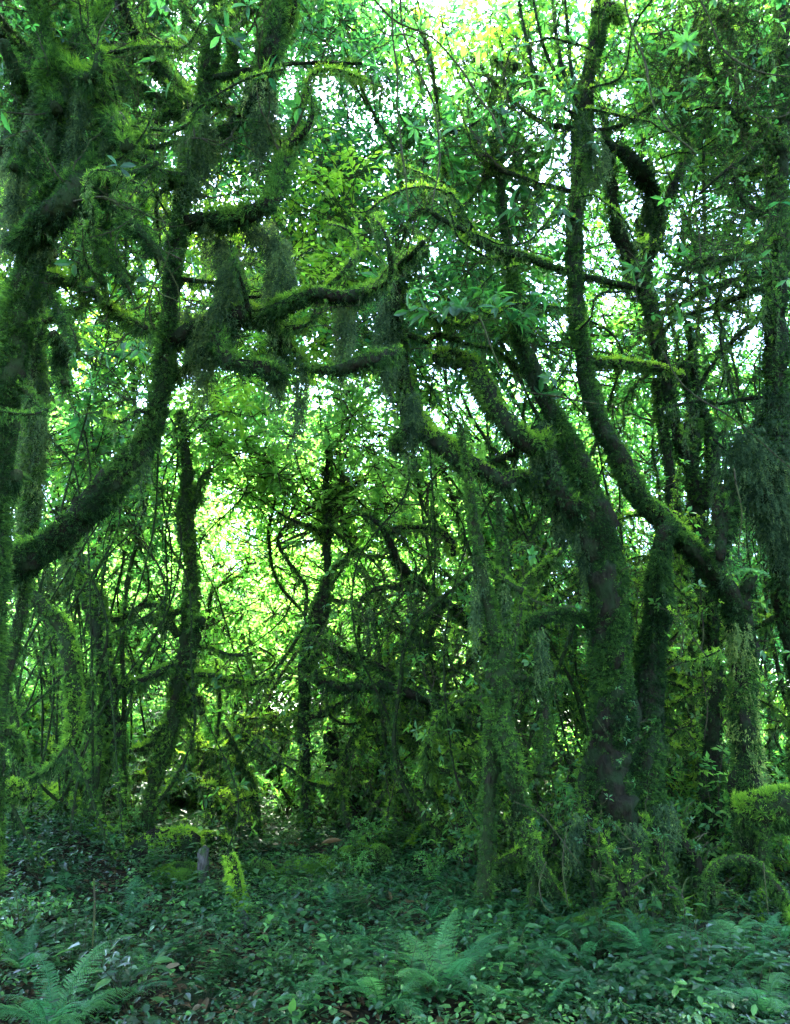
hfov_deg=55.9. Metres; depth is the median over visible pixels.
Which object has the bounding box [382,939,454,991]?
broad herb
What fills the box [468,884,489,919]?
lance herb
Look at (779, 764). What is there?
forest tree
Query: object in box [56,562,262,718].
forest tree
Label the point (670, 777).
leafy shrub
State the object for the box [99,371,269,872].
forest tree
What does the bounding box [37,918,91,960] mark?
broad herb
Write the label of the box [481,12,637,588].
forest tree
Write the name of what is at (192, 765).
leafy shrub
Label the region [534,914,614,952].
wood fern
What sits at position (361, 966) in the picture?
clover herb
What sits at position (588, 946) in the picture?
wood fern
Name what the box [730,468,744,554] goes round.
thin vine
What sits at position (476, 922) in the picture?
broad herb
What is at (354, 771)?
leafy shrub
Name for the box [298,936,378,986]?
clover herb
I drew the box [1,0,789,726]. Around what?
sky
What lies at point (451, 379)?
forest tree
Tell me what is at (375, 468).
forest tree
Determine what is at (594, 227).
forest tree
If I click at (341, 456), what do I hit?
forest tree
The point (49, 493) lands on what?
forest tree
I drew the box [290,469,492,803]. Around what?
forest tree
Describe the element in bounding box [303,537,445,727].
forest tree
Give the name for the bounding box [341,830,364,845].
leafy shrub
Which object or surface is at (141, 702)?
leafy shrub
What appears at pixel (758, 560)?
forest tree
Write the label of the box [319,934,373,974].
clover herb
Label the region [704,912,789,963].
wood fern
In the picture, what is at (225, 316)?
leaning tree
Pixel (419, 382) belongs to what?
forest tree
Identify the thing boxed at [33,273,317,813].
forest tree
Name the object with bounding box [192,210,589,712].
forest tree
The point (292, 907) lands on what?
clover herb
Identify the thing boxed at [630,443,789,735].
forest tree
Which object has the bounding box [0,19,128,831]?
forest tree
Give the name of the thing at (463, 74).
thin vine
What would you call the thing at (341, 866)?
leafy shrub
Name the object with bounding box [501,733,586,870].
leafy shrub
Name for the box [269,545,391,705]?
forest tree
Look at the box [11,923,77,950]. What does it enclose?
wood fern
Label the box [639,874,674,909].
lance herb
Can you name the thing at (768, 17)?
forest tree
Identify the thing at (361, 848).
lance herb
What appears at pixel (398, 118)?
thin vine
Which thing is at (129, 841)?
root log
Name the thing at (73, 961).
lance herb
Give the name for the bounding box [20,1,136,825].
forest tree
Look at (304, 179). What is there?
forest tree
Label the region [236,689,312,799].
leafy shrub
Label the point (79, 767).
forest tree
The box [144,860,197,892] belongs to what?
mossy mound
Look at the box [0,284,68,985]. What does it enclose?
slim mossy tree
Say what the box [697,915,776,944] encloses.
wood fern
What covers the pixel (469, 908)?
wood fern
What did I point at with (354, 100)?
forest tree
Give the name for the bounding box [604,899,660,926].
broad herb
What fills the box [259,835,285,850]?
leafy shrub
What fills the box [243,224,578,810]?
forest tree
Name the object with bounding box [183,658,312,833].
leafy shrub
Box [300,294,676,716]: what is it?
forest tree
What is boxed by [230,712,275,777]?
leafy shrub
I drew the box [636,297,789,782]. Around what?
forest tree
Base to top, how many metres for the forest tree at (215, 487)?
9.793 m
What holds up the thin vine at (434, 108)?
attached to the leaning tree at (225, 316)
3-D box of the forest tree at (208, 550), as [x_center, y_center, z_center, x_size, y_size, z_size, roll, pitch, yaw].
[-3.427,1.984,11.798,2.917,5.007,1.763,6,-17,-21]
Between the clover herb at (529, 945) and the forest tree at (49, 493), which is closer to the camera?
the clover herb at (529, 945)
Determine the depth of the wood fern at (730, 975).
4.35 m
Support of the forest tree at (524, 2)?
on the ground at (361, 1013)
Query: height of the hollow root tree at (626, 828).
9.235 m
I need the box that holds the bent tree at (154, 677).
[27,504,178,831]
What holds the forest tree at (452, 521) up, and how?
on the ground at (361, 1013)
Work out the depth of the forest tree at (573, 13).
15.28 m
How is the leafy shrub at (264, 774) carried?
on the ground at (361, 1013)
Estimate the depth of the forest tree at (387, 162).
14.08 m
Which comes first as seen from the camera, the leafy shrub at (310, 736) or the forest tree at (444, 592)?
the leafy shrub at (310, 736)
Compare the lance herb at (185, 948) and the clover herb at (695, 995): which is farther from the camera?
the lance herb at (185, 948)
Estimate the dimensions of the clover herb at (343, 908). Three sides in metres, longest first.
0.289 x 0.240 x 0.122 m
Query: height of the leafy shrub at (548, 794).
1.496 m
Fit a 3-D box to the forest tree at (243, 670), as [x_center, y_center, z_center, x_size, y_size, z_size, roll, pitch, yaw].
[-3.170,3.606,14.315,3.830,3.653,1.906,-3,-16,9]
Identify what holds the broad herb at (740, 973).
on the ground at (361, 1013)
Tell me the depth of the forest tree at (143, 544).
8.89 m
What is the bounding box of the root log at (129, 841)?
[22,778,134,849]
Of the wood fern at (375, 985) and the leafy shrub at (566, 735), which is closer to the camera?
the wood fern at (375, 985)
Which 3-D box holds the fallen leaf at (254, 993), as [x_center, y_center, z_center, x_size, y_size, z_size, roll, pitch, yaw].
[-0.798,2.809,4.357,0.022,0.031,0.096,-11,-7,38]
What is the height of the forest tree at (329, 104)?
15.931 m
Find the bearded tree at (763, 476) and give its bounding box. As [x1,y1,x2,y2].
[598,0,789,783]
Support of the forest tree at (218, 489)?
on the ground at (361, 1013)
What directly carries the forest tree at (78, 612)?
on the ground at (361, 1013)
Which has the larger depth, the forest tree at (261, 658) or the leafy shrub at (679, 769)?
the forest tree at (261, 658)
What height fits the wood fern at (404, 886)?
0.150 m
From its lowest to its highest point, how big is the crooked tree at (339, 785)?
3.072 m
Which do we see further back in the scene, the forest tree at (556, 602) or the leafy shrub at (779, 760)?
the forest tree at (556, 602)
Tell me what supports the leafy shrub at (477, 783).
on the ground at (361, 1013)
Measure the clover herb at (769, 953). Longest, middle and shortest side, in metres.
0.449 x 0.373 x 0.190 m
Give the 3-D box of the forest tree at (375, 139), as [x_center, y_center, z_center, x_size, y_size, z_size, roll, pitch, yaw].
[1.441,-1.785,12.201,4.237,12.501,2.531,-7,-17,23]
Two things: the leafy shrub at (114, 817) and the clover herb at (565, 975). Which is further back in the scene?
the leafy shrub at (114, 817)
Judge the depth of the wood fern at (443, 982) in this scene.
4.35 m
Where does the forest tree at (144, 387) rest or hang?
on the ground at (361, 1013)
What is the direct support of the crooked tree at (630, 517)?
on the ground at (361, 1013)
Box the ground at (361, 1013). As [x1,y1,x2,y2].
[0,728,789,1023]
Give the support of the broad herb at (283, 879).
on the ground at (361, 1013)
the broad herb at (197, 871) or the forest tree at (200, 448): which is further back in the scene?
the forest tree at (200, 448)
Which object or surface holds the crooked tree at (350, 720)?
on the ground at (361, 1013)
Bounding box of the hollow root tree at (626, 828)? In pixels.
[360,0,744,930]
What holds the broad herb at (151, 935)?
on the ground at (361, 1013)
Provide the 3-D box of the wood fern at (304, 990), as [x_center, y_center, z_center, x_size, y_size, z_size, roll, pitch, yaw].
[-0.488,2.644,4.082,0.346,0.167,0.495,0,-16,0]
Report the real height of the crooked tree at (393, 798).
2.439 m
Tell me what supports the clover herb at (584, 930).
on the ground at (361, 1013)
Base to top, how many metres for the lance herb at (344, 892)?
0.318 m
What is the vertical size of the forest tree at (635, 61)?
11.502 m
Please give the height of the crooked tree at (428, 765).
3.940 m
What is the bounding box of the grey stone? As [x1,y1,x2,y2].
[235,910,252,929]
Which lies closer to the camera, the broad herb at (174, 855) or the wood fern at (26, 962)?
the wood fern at (26, 962)
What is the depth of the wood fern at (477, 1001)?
4.09 m
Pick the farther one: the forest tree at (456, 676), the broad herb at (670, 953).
the forest tree at (456, 676)
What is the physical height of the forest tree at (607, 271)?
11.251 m
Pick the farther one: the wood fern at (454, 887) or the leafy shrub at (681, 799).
the leafy shrub at (681, 799)
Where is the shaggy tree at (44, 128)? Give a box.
[0,0,285,782]
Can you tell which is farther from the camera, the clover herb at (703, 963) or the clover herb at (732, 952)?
the clover herb at (732, 952)
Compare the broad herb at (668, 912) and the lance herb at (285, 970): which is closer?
the lance herb at (285, 970)
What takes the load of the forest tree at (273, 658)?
on the ground at (361, 1013)
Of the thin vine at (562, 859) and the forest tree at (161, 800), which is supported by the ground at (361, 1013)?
the forest tree at (161, 800)
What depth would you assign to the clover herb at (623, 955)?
4.59 m
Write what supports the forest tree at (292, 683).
on the ground at (361, 1013)
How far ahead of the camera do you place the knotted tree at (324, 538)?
9.81 m
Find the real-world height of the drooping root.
0.755 m
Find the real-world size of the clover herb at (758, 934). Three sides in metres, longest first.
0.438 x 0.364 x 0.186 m
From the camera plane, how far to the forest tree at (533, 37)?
12.63 m
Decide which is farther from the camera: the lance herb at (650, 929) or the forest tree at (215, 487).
the forest tree at (215, 487)
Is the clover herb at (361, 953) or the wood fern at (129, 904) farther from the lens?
the wood fern at (129, 904)
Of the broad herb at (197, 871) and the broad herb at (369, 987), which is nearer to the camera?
the broad herb at (369, 987)
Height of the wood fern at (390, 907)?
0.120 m
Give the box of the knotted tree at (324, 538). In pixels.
[277,421,398,845]
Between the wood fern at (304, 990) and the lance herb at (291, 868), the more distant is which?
the lance herb at (291, 868)
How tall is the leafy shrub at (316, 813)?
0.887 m
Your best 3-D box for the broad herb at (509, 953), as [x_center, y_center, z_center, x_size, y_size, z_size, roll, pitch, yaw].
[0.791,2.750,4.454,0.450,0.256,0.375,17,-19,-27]
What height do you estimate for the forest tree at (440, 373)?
18.419 m
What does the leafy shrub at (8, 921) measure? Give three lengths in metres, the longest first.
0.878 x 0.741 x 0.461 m
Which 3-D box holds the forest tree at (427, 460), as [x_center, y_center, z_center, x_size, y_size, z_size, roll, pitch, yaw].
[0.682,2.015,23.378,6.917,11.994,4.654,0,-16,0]
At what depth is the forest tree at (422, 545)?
11.94 m
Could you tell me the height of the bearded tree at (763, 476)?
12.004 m
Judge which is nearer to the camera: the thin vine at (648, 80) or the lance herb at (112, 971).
the lance herb at (112, 971)
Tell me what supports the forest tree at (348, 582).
on the ground at (361, 1013)
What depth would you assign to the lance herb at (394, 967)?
4.19 m
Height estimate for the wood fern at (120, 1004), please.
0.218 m
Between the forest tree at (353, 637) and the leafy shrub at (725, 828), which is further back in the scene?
the forest tree at (353, 637)
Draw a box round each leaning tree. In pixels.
[7,0,446,606]
[334,0,787,899]
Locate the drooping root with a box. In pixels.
[748,825,783,926]
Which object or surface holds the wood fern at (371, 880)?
on the ground at (361, 1013)
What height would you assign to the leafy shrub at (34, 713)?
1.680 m
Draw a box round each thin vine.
[374,0,503,140]
[390,0,412,217]
[397,0,443,213]
[478,315,606,407]
[514,801,579,863]
[537,862,556,917]
[559,826,571,907]
[624,0,699,154]
[662,349,789,467]
[698,0,789,77]
[699,584,707,740]
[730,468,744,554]
[762,863,770,920]
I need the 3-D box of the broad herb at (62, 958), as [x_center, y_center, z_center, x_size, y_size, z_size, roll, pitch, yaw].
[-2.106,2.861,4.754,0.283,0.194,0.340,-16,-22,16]
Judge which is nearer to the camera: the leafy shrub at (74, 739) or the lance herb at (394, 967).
the lance herb at (394, 967)
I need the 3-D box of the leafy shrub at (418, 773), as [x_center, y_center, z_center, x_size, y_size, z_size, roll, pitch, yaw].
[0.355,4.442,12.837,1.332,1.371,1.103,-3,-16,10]
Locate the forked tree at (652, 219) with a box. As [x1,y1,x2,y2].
[526,0,766,884]
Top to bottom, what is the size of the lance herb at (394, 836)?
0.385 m
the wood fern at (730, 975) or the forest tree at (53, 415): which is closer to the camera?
the wood fern at (730, 975)
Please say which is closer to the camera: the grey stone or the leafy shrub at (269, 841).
the grey stone
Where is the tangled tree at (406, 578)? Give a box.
[273,487,551,856]
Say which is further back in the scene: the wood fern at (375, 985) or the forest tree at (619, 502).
the forest tree at (619, 502)
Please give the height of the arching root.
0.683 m
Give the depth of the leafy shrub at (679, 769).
9.03 m
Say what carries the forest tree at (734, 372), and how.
on the ground at (361, 1013)
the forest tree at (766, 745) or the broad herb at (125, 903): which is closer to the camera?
the broad herb at (125, 903)
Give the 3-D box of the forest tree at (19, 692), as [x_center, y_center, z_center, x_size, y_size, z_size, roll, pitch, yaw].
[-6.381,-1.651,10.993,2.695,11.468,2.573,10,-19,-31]
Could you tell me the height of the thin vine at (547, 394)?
0.946 m
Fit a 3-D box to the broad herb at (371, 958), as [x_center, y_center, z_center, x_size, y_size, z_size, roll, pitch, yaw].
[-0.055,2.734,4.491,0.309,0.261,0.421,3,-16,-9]
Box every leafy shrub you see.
[0,881,75,946]
[0,904,12,946]
[5,666,43,774]
[6,674,79,776]
[6,685,55,776]
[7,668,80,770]
[8,736,43,777]
[32,692,138,778]
[40,653,158,723]
[45,730,134,790]
[74,738,149,806]
[74,740,202,822]
[107,809,130,823]
[113,724,185,792]
[114,801,161,834]
[117,695,198,793]
[118,685,206,764]
[119,700,162,788]
[127,681,222,802]
[144,689,225,739]
[169,721,209,809]
[174,723,231,803]
[175,700,247,806]
[177,741,238,809]
[183,658,312,833]
[204,718,260,780]
[206,707,253,781]
[228,755,288,785]
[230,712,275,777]
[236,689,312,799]
[254,742,310,815]
[256,746,295,798]
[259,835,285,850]
[276,731,325,815]
[280,707,387,812]
[281,703,414,814]
[285,849,325,865]
[287,691,365,771]
[290,731,417,830]
[290,771,369,829]
[290,803,324,828]
[297,769,371,837]
[316,850,342,864]
[331,838,351,847]
[332,855,371,878]
[340,850,379,883]
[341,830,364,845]
[349,816,390,844]
[353,741,417,809]
[361,751,441,826]
[373,857,396,876]
[384,859,418,884]
[385,844,402,860]
[386,823,417,842]
[404,747,444,805]
[409,849,450,888]
[420,762,515,874]
[443,720,531,806]
[445,757,530,813]
[476,772,564,864]
[498,730,571,825]
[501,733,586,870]
[536,722,573,777]
[555,690,587,750]
[664,720,775,854]
[665,727,732,854]
[665,737,774,799]
[665,756,686,795]
[668,745,777,881]
[669,775,789,839]
[726,762,789,881]
[727,672,786,746]
[760,691,787,763]
[764,751,788,784]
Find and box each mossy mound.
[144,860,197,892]
[239,856,286,888]
[275,853,343,882]
[335,834,393,874]
[538,907,670,943]
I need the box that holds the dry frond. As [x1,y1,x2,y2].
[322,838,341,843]
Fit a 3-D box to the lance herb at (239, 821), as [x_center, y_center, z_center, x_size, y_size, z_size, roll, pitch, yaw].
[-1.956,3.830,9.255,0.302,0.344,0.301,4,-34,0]
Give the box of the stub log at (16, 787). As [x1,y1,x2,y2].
[4,775,40,808]
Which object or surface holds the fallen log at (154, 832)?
on the ground at (361, 1013)
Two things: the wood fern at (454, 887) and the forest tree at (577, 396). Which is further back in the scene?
the forest tree at (577, 396)
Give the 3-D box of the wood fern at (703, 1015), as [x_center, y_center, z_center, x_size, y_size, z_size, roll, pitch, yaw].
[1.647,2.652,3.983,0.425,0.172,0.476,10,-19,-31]
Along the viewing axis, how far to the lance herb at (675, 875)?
6.34 m
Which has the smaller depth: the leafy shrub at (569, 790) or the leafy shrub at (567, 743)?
the leafy shrub at (569, 790)
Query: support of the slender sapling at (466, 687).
on the ground at (361, 1013)
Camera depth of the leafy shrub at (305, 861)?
7.61 m
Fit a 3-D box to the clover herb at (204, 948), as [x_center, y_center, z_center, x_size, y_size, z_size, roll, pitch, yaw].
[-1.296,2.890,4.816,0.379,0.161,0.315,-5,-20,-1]
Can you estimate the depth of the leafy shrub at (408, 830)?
8.55 m
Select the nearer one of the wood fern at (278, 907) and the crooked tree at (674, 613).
the wood fern at (278, 907)
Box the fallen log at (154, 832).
[129,822,205,864]
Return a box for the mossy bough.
[729,781,789,863]
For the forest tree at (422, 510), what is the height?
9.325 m
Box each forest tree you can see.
[0,0,67,181]
[0,0,149,807]
[0,0,238,835]
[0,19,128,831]
[0,60,46,809]
[0,79,172,779]
[0,117,170,783]
[0,121,63,242]
[0,138,170,797]
[0,166,161,817]
[0,178,15,288]
[0,222,72,764]
[0,266,103,775]
[0,291,151,877]
[2,0,81,826]
[2,11,136,783]
[3,88,25,775]
[4,465,206,819]
[5,120,324,759]
[6,0,332,839]
[6,422,114,781]
[6,560,137,723]
[7,570,144,664]
[9,0,150,797]
[10,491,138,631]
[10,492,161,693]
[10,566,134,689]
[12,520,118,610]
[14,16,121,775]
[15,352,199,790]
[16,191,209,459]
[17,5,79,645]
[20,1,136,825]
[20,629,129,697]
[21,324,108,634]
[21,390,127,795]
[22,0,181,819]
[24,0,258,827]
[33,192,196,791]
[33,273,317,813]
[38,132,197,815]
[40,288,338,823]
[42,392,114,749]
[43,270,205,780]
[44,472,217,723]
[45,393,229,783]
[47,320,150,499]
[48,313,543,793]
[49,160,287,776]
[50,398,217,803]
[52,0,255,823]
[54,275,200,868]
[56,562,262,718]
[61,33,340,844]
[61,245,525,650]
[61,533,182,730]
[66,0,232,862]
[68,14,291,833]
[68,418,236,609]
[78,540,242,727]
[81,534,243,700]
[96,690,160,729]
[97,494,261,663]
[98,455,282,700]
[99,266,269,797]
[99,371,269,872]
[114,557,276,715]
[116,495,338,711]
[118,598,296,720]
[122,395,307,812]
[125,387,246,550]
[126,186,379,822]
[138,615,294,766]
[148,644,296,727]
[150,0,175,14]
[163,381,342,798]
[166,375,316,824]
[167,84,674,739]
[167,346,308,567]
[172,520,376,777]
[177,517,313,745]
[178,5,555,780]
[179,233,564,820]
[180,547,470,768]
[187,2,681,771]
[188,342,373,709]
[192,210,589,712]
[194,180,683,714]
[200,417,386,753]
[201,337,450,843]
[202,449,430,825]
[204,0,590,742]
[204,0,681,789]
[210,426,369,827]
[211,587,396,752]
[221,12,694,675]
[222,59,508,837]
[223,114,507,808]
[229,196,480,786]
[235,132,583,732]
[241,359,477,530]
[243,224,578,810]
[249,578,389,761]
[254,57,542,840]
[257,2,588,591]
[259,414,500,829]
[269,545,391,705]
[276,186,585,704]
[277,88,727,671]
[277,420,438,829]
[289,163,557,826]
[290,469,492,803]
[292,454,459,769]
[292,519,445,768]
[295,667,441,768]
[297,123,568,694]
[299,0,732,770]
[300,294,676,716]
[300,303,478,866]
[300,340,498,834]
[303,453,464,732]
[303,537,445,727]
[305,468,494,801]
[317,226,764,770]
[319,0,635,662]
[322,114,588,690]
[349,100,581,718]
[349,637,516,710]
[351,408,495,562]
[356,249,576,781]
[357,231,539,594]
[359,317,729,739]
[359,480,493,757]
[368,0,633,877]
[386,370,531,527]
[387,220,627,864]
[389,460,585,810]
[390,95,569,888]
[403,206,576,769]
[407,66,664,486]
[409,409,573,621]
[423,234,726,741]
[435,253,615,891]
[435,361,653,650]
[440,0,635,604]
[458,507,632,739]
[467,327,614,472]
[469,532,687,782]
[472,0,562,29]
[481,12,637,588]
[483,86,705,757]
[517,598,587,772]
[524,28,678,735]
[526,0,662,712]
[526,379,652,546]
[533,0,770,813]
[538,249,721,662]
[547,189,693,704]
[556,8,728,678]
[560,300,756,489]
[564,433,689,624]
[568,346,761,775]
[570,532,787,756]
[572,0,706,562]
[577,0,789,753]
[592,214,789,795]
[602,94,789,792]
[623,53,759,757]
[624,525,783,674]
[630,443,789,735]
[633,0,789,782]
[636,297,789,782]
[641,327,788,542]
[655,2,738,743]
[656,0,789,712]
[665,63,789,779]
[673,577,789,762]
[686,183,789,783]
[692,15,789,754]
[695,518,789,744]
[724,547,781,742]
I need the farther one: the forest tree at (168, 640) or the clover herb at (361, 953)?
the forest tree at (168, 640)
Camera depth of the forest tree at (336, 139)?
11.40 m
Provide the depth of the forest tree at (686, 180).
10.24 m
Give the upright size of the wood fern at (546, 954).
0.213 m
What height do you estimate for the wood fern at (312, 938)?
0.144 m
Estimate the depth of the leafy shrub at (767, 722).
11.63 m
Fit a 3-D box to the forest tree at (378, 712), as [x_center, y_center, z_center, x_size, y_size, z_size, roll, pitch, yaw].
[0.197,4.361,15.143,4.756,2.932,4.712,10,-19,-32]
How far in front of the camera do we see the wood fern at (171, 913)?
5.99 m
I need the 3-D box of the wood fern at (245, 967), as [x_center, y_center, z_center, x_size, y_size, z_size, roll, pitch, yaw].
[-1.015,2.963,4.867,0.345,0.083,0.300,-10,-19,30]
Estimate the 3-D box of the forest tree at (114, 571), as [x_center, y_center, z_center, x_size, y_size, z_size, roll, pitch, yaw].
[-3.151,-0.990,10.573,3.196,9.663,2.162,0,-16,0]
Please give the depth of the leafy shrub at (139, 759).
9.61 m
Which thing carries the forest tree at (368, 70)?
on the ground at (361, 1013)
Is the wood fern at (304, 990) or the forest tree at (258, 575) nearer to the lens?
the wood fern at (304, 990)
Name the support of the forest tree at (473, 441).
on the ground at (361, 1013)
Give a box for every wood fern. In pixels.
[0,888,45,925]
[0,923,73,976]
[0,942,149,1023]
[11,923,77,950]
[31,947,118,976]
[41,870,82,895]
[60,976,173,1020]
[80,875,161,923]
[97,936,181,975]
[150,904,207,923]
[207,894,235,909]
[226,958,265,978]
[247,951,301,974]
[257,898,288,911]
[273,965,332,1012]
[293,932,333,950]
[300,882,369,922]
[312,925,383,966]
[319,968,426,1023]
[333,960,391,999]
[346,921,399,944]
[354,875,390,890]
[356,904,410,912]
[359,910,513,1003]
[362,970,429,1006]
[366,912,425,936]
[384,877,437,892]
[398,849,414,860]
[398,924,452,953]
[406,895,455,923]
[425,875,500,897]
[426,933,522,976]
[434,906,502,945]
[437,964,523,1023]
[456,933,565,968]
[482,911,546,940]
[485,940,581,994]
[493,977,577,1023]
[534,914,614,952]
[552,934,611,971]
[565,969,656,1023]
[571,949,640,988]
[591,908,697,956]
[604,972,697,1023]
[644,947,751,978]
[644,984,732,1023]
[645,951,773,1019]
[653,922,703,947]
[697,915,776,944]
[701,972,789,1021]
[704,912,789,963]
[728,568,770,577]
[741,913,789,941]
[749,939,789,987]
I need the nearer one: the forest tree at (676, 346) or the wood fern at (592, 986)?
the wood fern at (592, 986)
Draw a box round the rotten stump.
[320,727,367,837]
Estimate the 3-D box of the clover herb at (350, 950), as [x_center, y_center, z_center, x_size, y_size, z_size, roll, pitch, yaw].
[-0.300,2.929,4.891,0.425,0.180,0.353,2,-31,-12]
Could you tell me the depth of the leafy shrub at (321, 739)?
11.26 m
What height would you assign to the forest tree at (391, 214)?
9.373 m
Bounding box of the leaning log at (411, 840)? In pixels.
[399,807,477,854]
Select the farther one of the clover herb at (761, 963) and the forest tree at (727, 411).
the forest tree at (727, 411)
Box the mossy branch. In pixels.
[197,828,234,854]
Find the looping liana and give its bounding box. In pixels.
[5,585,89,781]
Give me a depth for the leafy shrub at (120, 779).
9.39 m
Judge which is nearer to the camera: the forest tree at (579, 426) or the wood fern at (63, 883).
the wood fern at (63, 883)
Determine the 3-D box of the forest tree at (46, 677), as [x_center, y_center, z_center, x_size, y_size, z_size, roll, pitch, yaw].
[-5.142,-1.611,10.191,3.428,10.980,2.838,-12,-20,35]
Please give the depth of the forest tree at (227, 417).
26.44 m
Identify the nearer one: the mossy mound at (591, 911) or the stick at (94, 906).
the stick at (94, 906)
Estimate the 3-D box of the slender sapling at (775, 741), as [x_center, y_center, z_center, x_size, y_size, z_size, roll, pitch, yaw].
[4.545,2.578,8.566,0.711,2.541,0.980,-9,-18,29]
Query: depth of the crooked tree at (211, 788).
9.29 m
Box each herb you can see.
[0,884,67,926]
[12,847,55,879]
[13,896,60,930]
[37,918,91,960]
[44,939,90,975]
[52,897,91,937]
[53,918,102,978]
[55,934,136,988]
[66,954,117,1013]
[81,952,173,1016]
[84,935,142,1005]
[93,946,143,973]
[109,933,159,963]
[109,941,148,966]
[111,891,148,923]
[130,882,187,922]
[140,837,173,874]
[155,842,197,866]
[157,909,195,930]
[164,824,194,861]
[164,906,212,971]
[166,945,221,973]
[173,876,220,913]
[182,908,222,940]
[189,881,215,913]
[189,948,234,1000]
[190,813,216,829]
[191,870,230,901]
[209,930,249,984]
[227,809,245,831]
[254,901,307,940]
[254,946,307,972]
[257,946,287,988]
[263,944,304,1003]
[270,876,323,904]
[275,850,307,885]
[275,940,322,974]
[277,967,321,1006]
[281,945,308,998]
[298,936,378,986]
[316,940,376,970]
[317,918,342,934]
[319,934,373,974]
[327,958,386,992]
[330,878,363,917]
[333,898,360,919]
[333,902,350,918]
[334,942,369,981]
[338,876,377,930]
[344,879,385,904]
[345,968,386,998]
[345,968,400,1010]
[351,843,372,862]
[362,907,401,951]
[362,956,429,1015]
[364,940,410,986]
[371,935,425,1012]
[373,924,411,963]
[374,817,405,849]
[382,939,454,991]
[384,898,418,939]
[393,981,446,1015]
[431,856,474,909]
[431,890,473,916]
[434,909,494,950]
[440,891,472,936]
[447,972,512,1013]
[457,951,519,1001]
[461,962,501,999]
[467,938,521,970]
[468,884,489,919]
[468,949,524,988]
[471,919,542,970]
[480,914,506,931]
[490,914,521,957]
[492,941,554,989]
[498,854,518,888]
[503,940,542,969]
[511,978,557,1015]
[514,954,563,989]
[520,950,551,987]
[520,956,581,1001]
[528,977,572,1016]
[533,974,575,1013]
[547,913,600,964]
[555,914,630,962]
[566,924,629,962]
[568,967,601,999]
[569,960,616,1000]
[573,897,618,934]
[576,948,616,977]
[578,943,649,993]
[579,920,615,941]
[599,917,635,961]
[602,954,678,1004]
[602,976,634,1011]
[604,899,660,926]
[618,902,662,949]
[626,883,678,922]
[632,960,721,1010]
[633,933,693,961]
[635,947,666,974]
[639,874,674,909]
[641,963,690,998]
[649,945,728,981]
[651,897,707,933]
[655,913,693,946]
[655,922,706,992]
[656,931,696,945]
[667,972,728,1017]
[668,914,737,989]
[672,869,689,901]
[696,912,755,950]
[711,933,767,967]
[714,953,789,1012]
[715,935,788,978]
[719,930,764,982]
[722,941,754,967]
[732,927,782,949]
[732,958,789,993]
[743,972,783,1002]
[752,949,789,975]
[755,957,789,988]
[771,843,789,877]
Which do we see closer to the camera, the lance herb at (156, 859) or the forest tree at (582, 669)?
the lance herb at (156, 859)
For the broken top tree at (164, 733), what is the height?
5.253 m
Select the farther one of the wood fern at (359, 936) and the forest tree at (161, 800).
the forest tree at (161, 800)
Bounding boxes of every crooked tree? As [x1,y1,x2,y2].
[17,665,98,782]
[121,614,300,851]
[167,681,298,847]
[242,598,475,843]
[267,628,476,816]
[315,694,436,828]
[351,653,589,844]
[356,573,475,838]
[402,505,587,863]
[410,583,590,801]
[453,554,588,827]
[514,457,712,878]
[566,567,776,843]
[578,649,777,870]
[587,546,681,725]
[623,503,789,868]
[629,554,787,835]
[696,346,789,784]
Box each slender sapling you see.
[139,574,216,828]
[287,617,382,786]
[310,659,362,832]
[313,679,379,826]
[375,571,487,770]
[382,513,481,827]
[445,663,480,817]
[456,642,500,825]
[463,704,481,806]
[472,660,565,862]
[759,630,789,782]
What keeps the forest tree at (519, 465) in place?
on the ground at (361, 1013)
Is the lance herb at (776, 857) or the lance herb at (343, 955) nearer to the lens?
the lance herb at (343, 955)
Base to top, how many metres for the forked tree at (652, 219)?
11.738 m
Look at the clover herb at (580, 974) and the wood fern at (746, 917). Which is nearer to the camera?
the clover herb at (580, 974)
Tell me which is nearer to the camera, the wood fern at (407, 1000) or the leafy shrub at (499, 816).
the wood fern at (407, 1000)
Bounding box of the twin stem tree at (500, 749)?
[440,422,585,925]
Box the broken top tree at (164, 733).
[129,407,289,836]
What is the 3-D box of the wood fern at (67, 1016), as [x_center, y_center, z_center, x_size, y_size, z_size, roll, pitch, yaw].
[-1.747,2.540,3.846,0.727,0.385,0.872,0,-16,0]
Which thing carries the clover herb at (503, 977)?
on the ground at (361, 1013)
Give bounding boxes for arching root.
[694,853,789,928]
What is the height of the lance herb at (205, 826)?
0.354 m
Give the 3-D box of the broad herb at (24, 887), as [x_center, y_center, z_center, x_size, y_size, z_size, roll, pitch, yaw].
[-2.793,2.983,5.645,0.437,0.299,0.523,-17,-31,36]
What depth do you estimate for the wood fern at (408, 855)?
8.01 m
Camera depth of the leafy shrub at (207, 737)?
10.43 m
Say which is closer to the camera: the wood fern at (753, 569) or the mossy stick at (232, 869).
the mossy stick at (232, 869)
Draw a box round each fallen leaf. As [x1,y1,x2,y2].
[166,962,179,968]
[192,1004,200,1010]
[252,988,262,996]
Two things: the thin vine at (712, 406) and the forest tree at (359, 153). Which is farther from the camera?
the forest tree at (359, 153)
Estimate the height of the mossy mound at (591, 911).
0.211 m
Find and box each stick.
[87,879,98,983]
[196,845,210,887]
[221,850,253,913]
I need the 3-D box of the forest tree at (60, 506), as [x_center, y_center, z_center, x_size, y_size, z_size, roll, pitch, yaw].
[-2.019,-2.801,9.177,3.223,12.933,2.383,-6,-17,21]

